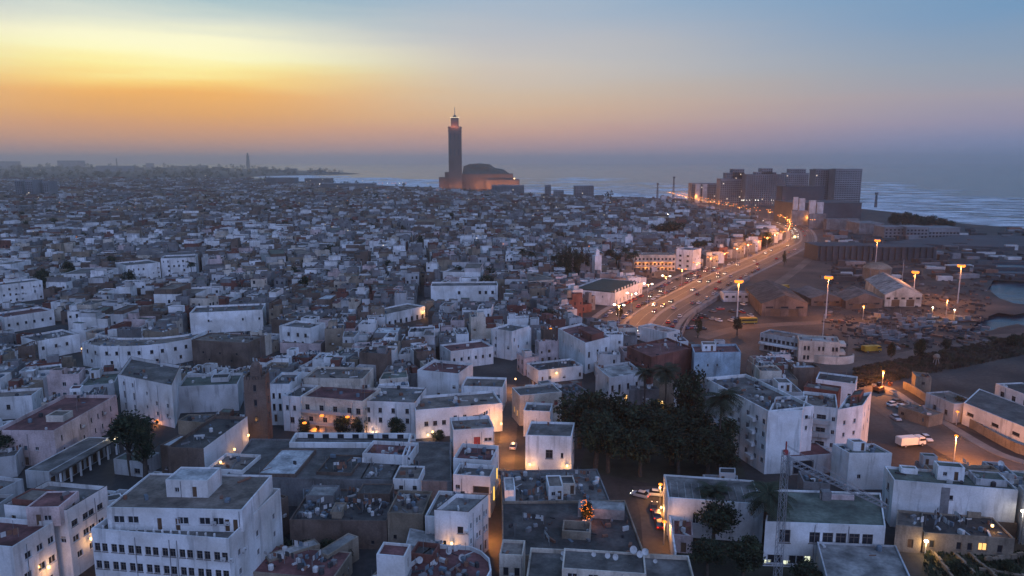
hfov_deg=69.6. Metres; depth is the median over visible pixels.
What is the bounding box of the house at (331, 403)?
[301,385,380,432]
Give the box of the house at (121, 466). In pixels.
[113,450,160,476]
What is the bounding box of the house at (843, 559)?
[815,542,909,575]
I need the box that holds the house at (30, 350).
[18,341,38,358]
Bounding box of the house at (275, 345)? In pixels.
[272,339,278,352]
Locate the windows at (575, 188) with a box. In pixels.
[575,188,592,196]
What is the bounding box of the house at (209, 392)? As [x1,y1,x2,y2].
[178,373,243,412]
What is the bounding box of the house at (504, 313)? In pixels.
[492,309,508,324]
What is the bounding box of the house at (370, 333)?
[357,330,372,339]
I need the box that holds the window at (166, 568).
[163,566,169,574]
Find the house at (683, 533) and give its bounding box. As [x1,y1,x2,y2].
[673,516,692,552]
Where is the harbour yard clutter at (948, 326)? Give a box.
[822,260,991,349]
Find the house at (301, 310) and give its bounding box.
[285,306,308,316]
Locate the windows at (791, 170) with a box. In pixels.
[786,170,807,185]
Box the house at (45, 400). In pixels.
[41,393,60,405]
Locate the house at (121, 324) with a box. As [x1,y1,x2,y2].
[95,321,131,336]
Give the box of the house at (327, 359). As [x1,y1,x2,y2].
[321,355,345,366]
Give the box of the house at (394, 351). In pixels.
[372,343,397,363]
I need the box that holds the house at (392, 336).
[384,332,397,341]
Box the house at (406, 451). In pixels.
[402,446,410,465]
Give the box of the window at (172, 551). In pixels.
[169,548,175,557]
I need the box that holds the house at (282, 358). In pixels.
[272,353,291,363]
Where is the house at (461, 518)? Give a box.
[434,493,488,552]
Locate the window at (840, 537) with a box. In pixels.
[835,533,845,542]
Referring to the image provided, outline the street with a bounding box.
[857,385,1023,470]
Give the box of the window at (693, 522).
[692,513,698,524]
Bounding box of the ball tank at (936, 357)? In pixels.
[933,354,939,364]
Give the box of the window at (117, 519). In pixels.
[112,516,125,523]
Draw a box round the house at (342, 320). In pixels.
[336,318,346,324]
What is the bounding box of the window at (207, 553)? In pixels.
[204,551,210,560]
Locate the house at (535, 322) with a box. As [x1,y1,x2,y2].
[529,317,549,344]
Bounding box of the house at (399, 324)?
[394,322,409,330]
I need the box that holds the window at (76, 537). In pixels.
[73,533,79,543]
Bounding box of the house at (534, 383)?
[525,380,555,385]
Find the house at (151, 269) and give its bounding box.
[115,260,160,278]
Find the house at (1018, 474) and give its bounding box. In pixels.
[1011,470,1023,479]
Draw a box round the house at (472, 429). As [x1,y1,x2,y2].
[450,409,493,468]
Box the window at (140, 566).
[137,563,143,572]
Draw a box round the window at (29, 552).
[25,550,32,561]
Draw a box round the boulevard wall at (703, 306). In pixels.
[681,276,749,335]
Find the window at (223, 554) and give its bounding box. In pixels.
[221,552,227,561]
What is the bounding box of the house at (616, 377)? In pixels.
[595,361,643,403]
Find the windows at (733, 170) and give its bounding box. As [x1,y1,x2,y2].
[720,170,743,204]
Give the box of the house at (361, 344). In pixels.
[352,341,375,347]
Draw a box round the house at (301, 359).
[287,351,315,371]
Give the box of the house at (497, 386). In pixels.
[461,377,506,410]
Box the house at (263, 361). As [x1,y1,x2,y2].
[250,356,277,366]
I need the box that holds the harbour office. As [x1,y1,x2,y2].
[758,329,845,361]
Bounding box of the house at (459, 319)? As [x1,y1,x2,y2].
[451,311,464,327]
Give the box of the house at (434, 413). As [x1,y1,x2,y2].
[414,390,501,438]
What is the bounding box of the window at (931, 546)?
[929,540,934,548]
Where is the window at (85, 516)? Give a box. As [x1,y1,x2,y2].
[83,512,88,520]
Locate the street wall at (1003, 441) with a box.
[903,381,1023,454]
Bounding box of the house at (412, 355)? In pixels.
[410,347,428,363]
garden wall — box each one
[930,549,953,575]
[952,551,974,574]
[968,552,996,575]
[979,567,1023,575]
[984,551,1023,561]
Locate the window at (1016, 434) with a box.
[1011,431,1019,436]
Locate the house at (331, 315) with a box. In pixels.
[323,312,341,319]
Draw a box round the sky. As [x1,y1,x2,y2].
[0,0,1023,162]
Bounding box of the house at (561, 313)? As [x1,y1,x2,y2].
[553,309,566,317]
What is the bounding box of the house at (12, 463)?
[0,443,24,476]
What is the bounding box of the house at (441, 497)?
[425,487,464,533]
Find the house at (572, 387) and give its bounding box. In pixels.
[556,383,587,415]
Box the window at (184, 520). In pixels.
[176,517,188,524]
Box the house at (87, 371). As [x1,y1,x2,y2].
[85,367,96,377]
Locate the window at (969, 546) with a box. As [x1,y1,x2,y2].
[967,543,971,551]
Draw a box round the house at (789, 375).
[773,363,797,386]
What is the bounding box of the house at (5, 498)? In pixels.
[0,494,13,516]
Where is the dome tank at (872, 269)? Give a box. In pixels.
[862,262,891,280]
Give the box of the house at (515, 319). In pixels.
[507,313,527,324]
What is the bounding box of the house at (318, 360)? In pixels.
[312,353,331,368]
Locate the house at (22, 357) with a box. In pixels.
[13,355,28,359]
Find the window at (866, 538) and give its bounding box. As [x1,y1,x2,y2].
[862,534,872,543]
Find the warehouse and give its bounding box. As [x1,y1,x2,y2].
[882,461,1017,526]
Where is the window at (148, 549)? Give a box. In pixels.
[145,547,151,555]
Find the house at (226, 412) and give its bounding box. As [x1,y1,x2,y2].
[205,409,239,420]
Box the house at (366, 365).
[356,364,375,381]
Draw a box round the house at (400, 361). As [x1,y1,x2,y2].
[393,359,405,364]
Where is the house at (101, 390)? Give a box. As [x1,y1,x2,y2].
[88,386,107,394]
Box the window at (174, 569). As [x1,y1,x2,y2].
[171,566,177,575]
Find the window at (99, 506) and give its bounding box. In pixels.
[97,503,102,511]
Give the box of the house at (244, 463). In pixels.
[209,453,260,473]
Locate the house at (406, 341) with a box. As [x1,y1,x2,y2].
[402,335,424,347]
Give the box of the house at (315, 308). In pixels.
[309,306,320,311]
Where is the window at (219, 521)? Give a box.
[212,518,223,525]
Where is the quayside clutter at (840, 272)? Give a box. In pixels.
[820,227,1023,281]
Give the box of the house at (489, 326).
[486,323,503,344]
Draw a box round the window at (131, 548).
[128,545,134,554]
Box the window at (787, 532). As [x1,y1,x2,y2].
[778,529,790,543]
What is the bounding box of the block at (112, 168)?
[96,166,134,171]
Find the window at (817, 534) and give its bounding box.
[808,532,819,543]
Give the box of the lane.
[632,486,670,554]
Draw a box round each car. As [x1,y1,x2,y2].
[509,442,516,449]
[630,489,649,498]
[645,488,662,496]
[650,501,657,510]
[652,510,660,519]
[654,518,663,528]
[886,401,898,406]
[890,398,904,402]
[890,414,901,420]
[920,433,933,441]
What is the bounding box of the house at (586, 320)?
[582,317,606,324]
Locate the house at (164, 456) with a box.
[160,435,199,472]
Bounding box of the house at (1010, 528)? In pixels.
[967,511,1017,539]
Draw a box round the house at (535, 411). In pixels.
[523,402,552,436]
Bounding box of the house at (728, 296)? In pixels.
[720,291,748,301]
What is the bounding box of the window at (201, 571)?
[198,568,203,575]
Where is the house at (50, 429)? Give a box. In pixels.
[0,392,117,465]
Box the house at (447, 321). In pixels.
[439,317,451,330]
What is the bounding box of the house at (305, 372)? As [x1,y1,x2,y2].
[293,366,312,378]
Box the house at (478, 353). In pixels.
[440,340,493,365]
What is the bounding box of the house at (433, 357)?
[417,354,436,368]
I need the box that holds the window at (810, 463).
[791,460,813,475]
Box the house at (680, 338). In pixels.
[674,333,687,344]
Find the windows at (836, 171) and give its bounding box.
[834,171,861,201]
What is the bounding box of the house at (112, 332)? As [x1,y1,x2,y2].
[107,329,116,337]
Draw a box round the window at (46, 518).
[44,515,51,520]
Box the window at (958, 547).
[956,542,961,550]
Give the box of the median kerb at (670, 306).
[647,205,801,323]
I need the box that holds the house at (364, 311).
[358,305,370,318]
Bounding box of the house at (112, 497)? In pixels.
[108,491,120,504]
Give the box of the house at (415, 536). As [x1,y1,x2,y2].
[406,528,442,550]
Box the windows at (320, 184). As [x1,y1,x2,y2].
[320,184,373,187]
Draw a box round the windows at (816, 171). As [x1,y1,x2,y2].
[815,171,828,198]
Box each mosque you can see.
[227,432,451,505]
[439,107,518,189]
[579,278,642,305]
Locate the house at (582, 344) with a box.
[558,323,609,373]
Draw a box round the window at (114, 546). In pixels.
[111,544,116,552]
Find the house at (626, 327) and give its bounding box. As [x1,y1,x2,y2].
[617,321,636,333]
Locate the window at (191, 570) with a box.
[189,568,194,575]
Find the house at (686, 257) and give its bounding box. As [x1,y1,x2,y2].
[676,247,700,269]
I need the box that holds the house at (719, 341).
[714,339,724,343]
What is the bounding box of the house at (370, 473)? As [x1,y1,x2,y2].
[360,460,396,478]
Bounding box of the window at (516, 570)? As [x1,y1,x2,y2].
[514,568,519,575]
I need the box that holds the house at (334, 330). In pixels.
[324,320,343,352]
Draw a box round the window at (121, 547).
[118,545,124,553]
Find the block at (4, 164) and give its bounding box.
[0,161,20,167]
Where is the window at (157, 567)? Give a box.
[154,565,159,573]
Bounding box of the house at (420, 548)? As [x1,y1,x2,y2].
[411,541,439,562]
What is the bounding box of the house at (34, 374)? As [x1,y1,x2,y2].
[20,368,49,399]
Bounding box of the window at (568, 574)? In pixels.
[567,573,577,575]
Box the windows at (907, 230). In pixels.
[907,230,926,237]
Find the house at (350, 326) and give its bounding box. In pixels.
[344,320,358,330]
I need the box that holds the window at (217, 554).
[214,552,220,561]
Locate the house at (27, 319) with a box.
[0,306,54,331]
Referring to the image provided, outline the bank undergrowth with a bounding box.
[852,333,1023,387]
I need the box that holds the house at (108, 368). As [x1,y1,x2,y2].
[102,365,121,371]
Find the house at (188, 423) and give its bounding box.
[177,414,213,434]
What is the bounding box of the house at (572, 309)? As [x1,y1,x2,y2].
[553,306,576,314]
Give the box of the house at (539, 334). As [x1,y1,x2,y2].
[535,328,540,339]
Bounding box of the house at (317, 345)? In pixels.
[280,340,324,352]
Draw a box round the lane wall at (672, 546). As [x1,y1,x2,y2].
[663,479,675,554]
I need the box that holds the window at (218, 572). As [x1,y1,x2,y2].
[216,570,221,575]
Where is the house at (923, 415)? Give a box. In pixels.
[898,400,942,426]
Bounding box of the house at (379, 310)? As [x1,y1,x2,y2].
[371,305,387,314]
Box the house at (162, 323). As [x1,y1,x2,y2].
[147,321,176,328]
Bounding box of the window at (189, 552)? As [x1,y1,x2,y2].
[187,550,192,558]
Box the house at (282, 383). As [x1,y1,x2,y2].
[270,372,301,424]
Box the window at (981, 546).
[977,543,987,551]
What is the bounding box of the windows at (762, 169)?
[745,169,780,205]
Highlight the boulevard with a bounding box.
[628,198,814,332]
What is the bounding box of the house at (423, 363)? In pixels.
[420,359,435,367]
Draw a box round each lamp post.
[658,483,662,505]
[662,520,666,544]
[953,435,957,461]
[1018,510,1023,543]
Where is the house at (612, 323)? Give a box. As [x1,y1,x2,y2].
[594,321,617,328]
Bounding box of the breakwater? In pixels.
[883,235,1023,250]
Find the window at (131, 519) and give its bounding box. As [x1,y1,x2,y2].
[126,516,138,523]
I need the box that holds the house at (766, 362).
[756,360,773,364]
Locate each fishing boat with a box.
[856,322,865,328]
[858,326,877,332]
[860,321,879,330]
[862,330,880,336]
[869,324,884,328]
[871,308,888,319]
[875,324,885,330]
[876,313,889,318]
[878,329,899,341]
[892,309,906,319]
[895,326,905,337]
[897,318,910,327]
[899,323,919,330]
[908,311,915,320]
[909,323,922,327]
[911,334,929,340]
[913,317,931,323]
[919,316,935,322]
[919,320,932,327]
[922,313,938,318]
[939,317,956,323]
[952,320,969,331]
[955,316,968,321]
[962,313,980,321]
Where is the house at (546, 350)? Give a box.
[535,334,558,361]
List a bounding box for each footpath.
[592,269,696,317]
[674,200,816,329]
[716,223,788,270]
[872,383,1023,463]
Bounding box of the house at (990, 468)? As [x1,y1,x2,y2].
[924,456,999,471]
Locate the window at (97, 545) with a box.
[94,543,100,551]
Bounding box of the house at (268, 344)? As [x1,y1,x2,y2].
[250,330,271,355]
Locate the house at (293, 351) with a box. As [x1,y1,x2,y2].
[284,347,305,356]
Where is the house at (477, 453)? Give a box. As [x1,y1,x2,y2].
[453,441,498,488]
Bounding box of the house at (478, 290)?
[431,281,497,300]
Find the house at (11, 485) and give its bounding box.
[0,476,24,497]
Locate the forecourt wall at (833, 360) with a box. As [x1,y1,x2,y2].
[814,354,853,364]
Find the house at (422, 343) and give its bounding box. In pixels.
[410,341,428,346]
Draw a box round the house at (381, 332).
[373,327,401,341]
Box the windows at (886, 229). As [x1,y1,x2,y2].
[885,229,902,236]
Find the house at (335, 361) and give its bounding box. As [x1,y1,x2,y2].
[328,356,354,366]
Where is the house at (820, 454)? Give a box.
[787,442,831,475]
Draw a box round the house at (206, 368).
[185,363,216,374]
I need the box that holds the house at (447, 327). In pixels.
[441,324,463,330]
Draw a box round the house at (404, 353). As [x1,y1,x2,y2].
[398,347,413,361]
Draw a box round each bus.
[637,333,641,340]
[739,317,757,323]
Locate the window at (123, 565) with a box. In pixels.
[120,562,126,571]
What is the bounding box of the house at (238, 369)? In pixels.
[230,366,248,372]
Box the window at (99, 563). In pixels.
[96,560,102,569]
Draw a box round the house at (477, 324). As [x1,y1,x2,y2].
[469,310,485,340]
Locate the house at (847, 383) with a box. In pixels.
[816,371,857,405]
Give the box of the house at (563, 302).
[547,298,571,310]
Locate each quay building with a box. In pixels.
[846,221,883,233]
[873,225,903,237]
[895,225,928,238]
[926,226,960,237]
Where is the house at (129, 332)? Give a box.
[117,326,141,337]
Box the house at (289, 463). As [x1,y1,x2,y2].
[257,449,315,477]
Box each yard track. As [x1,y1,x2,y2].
[694,320,867,358]
[739,258,812,327]
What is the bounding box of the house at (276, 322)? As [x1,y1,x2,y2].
[271,314,301,333]
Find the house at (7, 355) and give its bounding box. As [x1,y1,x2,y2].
[0,351,14,360]
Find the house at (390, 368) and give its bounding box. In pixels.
[384,364,406,371]
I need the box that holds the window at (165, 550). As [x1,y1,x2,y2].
[162,548,168,557]
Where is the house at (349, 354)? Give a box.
[338,349,357,361]
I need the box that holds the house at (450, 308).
[440,302,459,314]
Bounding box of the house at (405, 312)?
[385,303,424,326]
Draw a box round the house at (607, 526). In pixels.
[502,500,642,575]
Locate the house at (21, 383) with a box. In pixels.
[6,377,44,397]
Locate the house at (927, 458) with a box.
[914,452,965,468]
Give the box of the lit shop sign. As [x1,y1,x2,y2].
[493,483,494,499]
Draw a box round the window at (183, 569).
[180,567,186,575]
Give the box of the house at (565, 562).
[526,546,693,575]
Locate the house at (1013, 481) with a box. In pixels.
[1006,478,1023,489]
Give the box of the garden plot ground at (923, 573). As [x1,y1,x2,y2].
[920,551,1023,575]
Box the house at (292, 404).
[282,381,317,431]
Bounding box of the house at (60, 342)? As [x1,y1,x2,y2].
[21,329,80,358]
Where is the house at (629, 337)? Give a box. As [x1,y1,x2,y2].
[622,329,636,345]
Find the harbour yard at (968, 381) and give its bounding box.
[681,241,1023,435]
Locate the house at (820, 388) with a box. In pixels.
[804,378,840,408]
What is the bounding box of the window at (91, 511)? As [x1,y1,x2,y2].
[87,508,94,517]
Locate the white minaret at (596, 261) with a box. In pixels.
[592,249,601,271]
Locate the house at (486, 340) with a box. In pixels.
[471,338,489,343]
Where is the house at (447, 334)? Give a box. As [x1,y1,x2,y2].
[438,331,455,342]
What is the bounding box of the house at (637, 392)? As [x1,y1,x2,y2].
[629,385,658,409]
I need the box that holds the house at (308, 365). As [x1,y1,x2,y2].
[299,360,312,368]
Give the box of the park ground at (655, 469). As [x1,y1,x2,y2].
[580,428,745,485]
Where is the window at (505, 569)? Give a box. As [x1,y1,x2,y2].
[503,567,508,575]
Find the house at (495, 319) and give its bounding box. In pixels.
[468,316,503,332]
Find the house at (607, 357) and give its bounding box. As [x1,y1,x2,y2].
[596,350,619,365]
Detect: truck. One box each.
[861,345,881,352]
[895,434,925,447]
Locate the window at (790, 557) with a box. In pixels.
[786,555,804,564]
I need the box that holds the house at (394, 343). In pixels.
[386,340,400,353]
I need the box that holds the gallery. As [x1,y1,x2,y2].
[25,434,125,487]
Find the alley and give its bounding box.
[485,384,517,556]
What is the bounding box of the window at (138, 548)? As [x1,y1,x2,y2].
[135,546,141,554]
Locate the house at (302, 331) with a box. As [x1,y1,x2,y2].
[279,320,324,342]
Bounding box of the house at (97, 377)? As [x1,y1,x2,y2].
[80,367,119,396]
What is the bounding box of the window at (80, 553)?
[77,549,83,558]
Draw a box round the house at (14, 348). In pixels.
[0,344,22,356]
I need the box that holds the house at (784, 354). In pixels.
[771,350,792,359]
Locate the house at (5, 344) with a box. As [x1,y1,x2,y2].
[0,343,15,346]
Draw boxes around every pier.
[976,260,1023,263]
[991,267,1023,270]
[993,272,1023,274]
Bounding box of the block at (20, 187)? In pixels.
[14,180,25,194]
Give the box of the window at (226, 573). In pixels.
[223,570,228,575]
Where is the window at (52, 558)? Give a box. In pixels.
[49,554,56,565]
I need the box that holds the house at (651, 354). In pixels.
[625,338,691,383]
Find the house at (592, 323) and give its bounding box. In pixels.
[587,321,606,326]
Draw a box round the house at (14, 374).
[0,370,20,378]
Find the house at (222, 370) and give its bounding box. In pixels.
[214,363,228,373]
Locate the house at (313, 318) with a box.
[301,316,330,327]
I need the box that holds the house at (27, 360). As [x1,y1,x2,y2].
[22,359,39,362]
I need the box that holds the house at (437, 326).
[428,323,443,345]
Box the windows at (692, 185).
[691,185,716,201]
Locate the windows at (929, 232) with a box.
[929,232,958,236]
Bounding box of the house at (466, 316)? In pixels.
[462,312,475,326]
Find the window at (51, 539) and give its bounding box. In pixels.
[48,535,54,545]
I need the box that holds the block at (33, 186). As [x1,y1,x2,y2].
[24,180,42,194]
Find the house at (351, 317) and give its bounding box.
[347,314,364,324]
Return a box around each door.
[36,515,40,524]
[65,468,69,478]
[72,464,76,474]
[93,453,96,462]
[157,518,161,529]
[176,519,180,529]
[192,487,196,496]
[225,519,229,530]
[233,520,237,530]
[474,437,479,443]
[570,486,573,493]
[681,542,685,551]
[770,309,779,315]
[788,309,797,315]
[853,304,860,308]
[867,303,875,307]
[891,300,899,305]
[906,300,913,305]
[907,539,912,547]
[954,472,957,480]
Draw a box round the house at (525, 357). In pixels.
[517,349,538,375]
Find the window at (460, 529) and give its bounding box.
[458,527,463,534]
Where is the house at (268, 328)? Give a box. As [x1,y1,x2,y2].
[263,324,271,332]
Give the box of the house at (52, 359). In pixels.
[25,354,61,366]
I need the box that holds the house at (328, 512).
[289,482,398,548]
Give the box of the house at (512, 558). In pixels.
[499,539,524,575]
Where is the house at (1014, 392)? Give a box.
[995,382,1023,404]
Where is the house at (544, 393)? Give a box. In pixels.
[512,384,561,425]
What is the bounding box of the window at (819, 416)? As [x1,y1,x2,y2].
[816,414,825,418]
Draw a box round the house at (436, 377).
[417,360,472,395]
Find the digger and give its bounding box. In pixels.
[872,379,892,393]
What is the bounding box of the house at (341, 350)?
[332,346,350,354]
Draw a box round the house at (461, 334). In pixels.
[453,326,468,342]
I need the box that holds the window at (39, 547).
[37,543,44,553]
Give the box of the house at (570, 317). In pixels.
[563,311,581,325]
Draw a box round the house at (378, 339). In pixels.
[371,337,383,342]
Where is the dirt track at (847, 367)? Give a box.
[816,333,1021,371]
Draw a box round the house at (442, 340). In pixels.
[439,336,454,357]
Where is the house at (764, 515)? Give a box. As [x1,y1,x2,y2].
[763,488,788,519]
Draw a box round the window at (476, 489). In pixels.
[472,486,490,494]
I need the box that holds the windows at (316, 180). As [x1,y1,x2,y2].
[305,179,330,181]
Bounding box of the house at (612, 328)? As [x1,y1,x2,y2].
[598,326,617,331]
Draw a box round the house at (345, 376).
[303,366,373,387]
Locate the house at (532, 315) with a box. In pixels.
[528,313,540,318]
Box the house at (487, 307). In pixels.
[477,301,492,316]
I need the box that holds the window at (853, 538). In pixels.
[849,534,859,543]
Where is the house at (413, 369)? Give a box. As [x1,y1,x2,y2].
[406,365,418,386]
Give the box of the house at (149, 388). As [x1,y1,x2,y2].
[118,356,181,427]
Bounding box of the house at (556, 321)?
[539,313,565,339]
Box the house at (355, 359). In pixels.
[350,357,358,366]
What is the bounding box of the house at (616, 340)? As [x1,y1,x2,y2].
[604,329,622,350]
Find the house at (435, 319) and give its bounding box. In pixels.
[432,313,456,324]
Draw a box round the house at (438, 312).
[434,309,444,314]
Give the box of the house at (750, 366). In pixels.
[746,356,755,376]
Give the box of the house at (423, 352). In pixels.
[414,344,434,365]
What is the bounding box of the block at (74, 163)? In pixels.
[57,161,85,166]
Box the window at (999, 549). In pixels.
[997,545,1002,553]
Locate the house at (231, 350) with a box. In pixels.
[191,330,265,367]
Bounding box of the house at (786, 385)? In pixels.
[754,377,802,395]
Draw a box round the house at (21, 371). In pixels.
[19,365,36,375]
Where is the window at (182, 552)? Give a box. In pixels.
[179,549,185,558]
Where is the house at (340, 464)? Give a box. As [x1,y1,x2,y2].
[316,454,363,475]
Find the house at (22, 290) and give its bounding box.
[0,278,43,303]
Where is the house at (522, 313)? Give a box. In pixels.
[519,309,527,315]
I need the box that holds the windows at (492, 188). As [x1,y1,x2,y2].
[492,188,523,192]
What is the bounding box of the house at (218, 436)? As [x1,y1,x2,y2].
[167,415,248,472]
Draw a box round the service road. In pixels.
[598,269,715,323]
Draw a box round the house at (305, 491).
[303,482,327,498]
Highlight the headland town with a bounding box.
[0,165,339,173]
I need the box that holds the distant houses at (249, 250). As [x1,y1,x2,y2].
[0,176,781,345]
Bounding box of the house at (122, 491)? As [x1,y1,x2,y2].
[113,489,127,494]
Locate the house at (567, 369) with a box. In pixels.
[527,358,582,383]
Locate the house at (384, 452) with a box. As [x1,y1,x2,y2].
[362,440,418,464]
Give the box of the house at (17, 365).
[0,358,24,373]
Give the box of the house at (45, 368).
[37,364,61,371]
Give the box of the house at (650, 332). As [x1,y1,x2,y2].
[638,323,679,341]
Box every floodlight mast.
[734,279,743,317]
[824,275,832,318]
[874,239,880,261]
[912,270,918,288]
[957,264,965,302]
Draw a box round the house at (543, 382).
[538,380,558,385]
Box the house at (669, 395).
[653,376,673,405]
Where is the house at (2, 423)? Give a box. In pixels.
[0,418,12,426]
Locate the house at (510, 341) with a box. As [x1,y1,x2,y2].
[492,322,529,359]
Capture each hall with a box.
[663,474,763,542]
[763,489,885,566]
[774,197,861,229]
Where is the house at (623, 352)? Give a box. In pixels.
[619,346,626,362]
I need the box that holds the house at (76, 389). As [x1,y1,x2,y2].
[69,385,89,394]
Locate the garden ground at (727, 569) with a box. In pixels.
[681,524,788,575]
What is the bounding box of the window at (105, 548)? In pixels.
[102,543,108,552]
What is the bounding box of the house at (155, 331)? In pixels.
[143,325,178,337]
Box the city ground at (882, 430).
[0,166,1023,575]
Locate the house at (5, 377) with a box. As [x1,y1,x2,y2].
[0,372,11,389]
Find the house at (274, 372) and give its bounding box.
[262,364,291,381]
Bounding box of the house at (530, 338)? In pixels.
[491,328,530,349]
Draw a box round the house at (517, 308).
[501,302,526,315]
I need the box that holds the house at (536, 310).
[532,308,541,315]
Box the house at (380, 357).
[359,345,391,380]
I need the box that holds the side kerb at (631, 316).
[622,221,789,323]
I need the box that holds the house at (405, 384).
[378,380,408,386]
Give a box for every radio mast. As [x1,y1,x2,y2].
[672,177,674,197]
[874,193,878,206]
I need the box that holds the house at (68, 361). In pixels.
[62,355,76,368]
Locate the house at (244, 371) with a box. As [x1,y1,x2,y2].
[236,365,250,375]
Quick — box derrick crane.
[773,441,889,575]
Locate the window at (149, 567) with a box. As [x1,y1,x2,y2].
[147,564,152,573]
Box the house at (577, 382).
[562,380,581,386]
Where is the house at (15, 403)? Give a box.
[0,384,43,419]
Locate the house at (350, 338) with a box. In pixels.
[342,331,370,347]
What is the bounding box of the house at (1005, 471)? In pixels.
[982,460,1014,478]
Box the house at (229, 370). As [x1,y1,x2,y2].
[221,366,234,372]
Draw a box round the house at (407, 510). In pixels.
[387,490,432,543]
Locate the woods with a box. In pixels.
[0,162,613,199]
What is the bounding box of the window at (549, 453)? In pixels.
[546,450,552,457]
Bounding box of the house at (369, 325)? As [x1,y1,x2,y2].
[358,318,376,331]
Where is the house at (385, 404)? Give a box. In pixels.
[365,385,425,433]
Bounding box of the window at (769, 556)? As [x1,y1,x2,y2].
[765,554,783,564]
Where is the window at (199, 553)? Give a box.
[196,551,202,559]
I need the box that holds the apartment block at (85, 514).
[4,481,108,575]
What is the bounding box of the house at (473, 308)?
[462,305,478,314]
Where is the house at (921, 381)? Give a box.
[911,371,931,392]
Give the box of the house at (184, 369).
[181,363,194,379]
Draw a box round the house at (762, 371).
[754,360,781,378]
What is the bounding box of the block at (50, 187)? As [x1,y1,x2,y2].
[41,181,57,193]
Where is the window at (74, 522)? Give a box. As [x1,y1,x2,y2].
[71,518,77,527]
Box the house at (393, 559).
[376,542,410,575]
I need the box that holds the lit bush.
[580,500,593,519]
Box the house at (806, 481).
[797,466,829,490]
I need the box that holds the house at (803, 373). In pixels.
[788,362,819,391]
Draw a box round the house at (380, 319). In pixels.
[368,312,384,325]
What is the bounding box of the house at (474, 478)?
[453,462,495,517]
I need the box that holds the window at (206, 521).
[199,518,210,525]
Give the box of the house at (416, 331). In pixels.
[408,326,434,336]
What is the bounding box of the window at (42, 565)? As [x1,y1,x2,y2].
[38,561,45,572]
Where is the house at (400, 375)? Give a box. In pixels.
[379,368,408,383]
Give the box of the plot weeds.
[923,549,1023,575]
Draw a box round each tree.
[0,430,14,449]
[33,268,50,287]
[60,261,75,268]
[102,409,158,475]
[107,255,116,261]
[120,269,136,279]
[124,419,160,477]
[185,261,195,271]
[281,538,293,546]
[291,265,299,272]
[297,276,308,284]
[297,416,311,432]
[320,538,334,548]
[333,415,352,432]
[351,416,367,432]
[387,416,405,432]
[416,235,424,244]
[430,429,445,440]
[480,274,493,280]
[484,265,495,273]
[518,248,526,259]
[527,251,535,261]
[540,308,556,313]
[549,255,558,266]
[553,246,561,267]
[553,388,604,448]
[560,245,567,266]
[562,251,571,274]
[566,243,572,268]
[570,242,579,268]
[573,251,580,274]
[573,407,616,469]
[575,389,625,451]
[579,243,585,263]
[582,418,631,472]
[584,248,591,270]
[605,249,616,256]
[605,390,649,458]
[613,255,623,263]
[615,306,622,319]
[617,426,660,476]
[620,247,629,259]
[625,252,634,261]
[628,406,675,462]
[631,250,639,266]
[634,366,657,402]
[634,398,687,417]
[649,221,682,232]
[650,413,700,465]
[652,362,681,402]
[657,428,705,474]
[668,221,685,231]
[669,365,708,411]
[675,405,718,463]
[687,534,730,575]
[690,241,699,247]
[691,426,730,474]
[693,313,701,337]
[694,498,744,540]
[696,481,732,499]
[700,387,743,470]
[710,417,741,465]
[713,439,740,467]
[724,533,765,575]
[732,317,742,335]
[741,479,796,520]
[761,233,768,246]
[764,232,773,244]
[782,251,786,262]
[787,557,823,575]
[887,212,903,224]
[887,342,896,357]
[900,211,914,224]
[909,214,927,225]
[913,338,928,355]
[923,214,938,225]
[934,218,946,225]
[940,338,951,349]
[945,220,955,225]
[948,560,974,575]
[953,395,962,401]
[999,558,1018,574]
[1006,333,1019,345]
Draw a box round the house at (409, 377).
[407,368,410,386]
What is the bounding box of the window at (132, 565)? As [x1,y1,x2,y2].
[129,563,135,571]
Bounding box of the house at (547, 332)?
[539,326,555,339]
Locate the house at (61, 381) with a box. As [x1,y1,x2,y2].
[47,366,85,398]
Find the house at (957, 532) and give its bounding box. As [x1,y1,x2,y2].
[921,508,1014,555]
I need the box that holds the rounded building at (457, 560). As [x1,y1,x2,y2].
[373,538,491,575]
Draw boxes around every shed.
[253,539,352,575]
[265,538,319,562]
[318,533,358,563]
[745,280,808,315]
[793,285,841,305]
[804,242,873,260]
[835,286,883,308]
[864,243,937,260]
[865,272,921,306]
[962,389,1023,444]
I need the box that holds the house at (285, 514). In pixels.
[281,494,289,536]
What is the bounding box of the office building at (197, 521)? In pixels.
[91,467,282,575]
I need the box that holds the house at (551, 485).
[498,466,609,509]
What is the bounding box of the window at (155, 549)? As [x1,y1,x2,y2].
[152,547,158,556]
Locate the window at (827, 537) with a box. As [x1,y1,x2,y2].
[822,533,832,541]
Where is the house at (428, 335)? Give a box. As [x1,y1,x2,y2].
[422,329,437,356]
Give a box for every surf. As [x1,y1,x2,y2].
[254,175,438,187]
[524,179,687,198]
[563,177,617,179]
[860,182,1023,227]
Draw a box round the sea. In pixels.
[21,163,1023,331]
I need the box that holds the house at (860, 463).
[830,439,891,489]
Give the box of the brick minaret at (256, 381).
[243,357,272,439]
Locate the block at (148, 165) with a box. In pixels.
[146,163,153,167]
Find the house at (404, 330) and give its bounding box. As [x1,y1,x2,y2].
[387,324,407,336]
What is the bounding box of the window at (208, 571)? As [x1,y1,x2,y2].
[206,569,211,575]
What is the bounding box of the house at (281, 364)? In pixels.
[267,362,288,367]
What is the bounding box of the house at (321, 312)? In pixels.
[301,308,331,318]
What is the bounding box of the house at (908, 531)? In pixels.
[894,509,925,553]
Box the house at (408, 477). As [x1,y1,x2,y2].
[393,457,424,490]
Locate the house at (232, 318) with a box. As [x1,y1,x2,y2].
[189,303,266,332]
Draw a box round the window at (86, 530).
[83,527,88,536]
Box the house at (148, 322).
[140,319,154,330]
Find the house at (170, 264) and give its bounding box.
[161,253,198,277]
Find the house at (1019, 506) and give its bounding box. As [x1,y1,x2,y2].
[1014,480,1023,544]

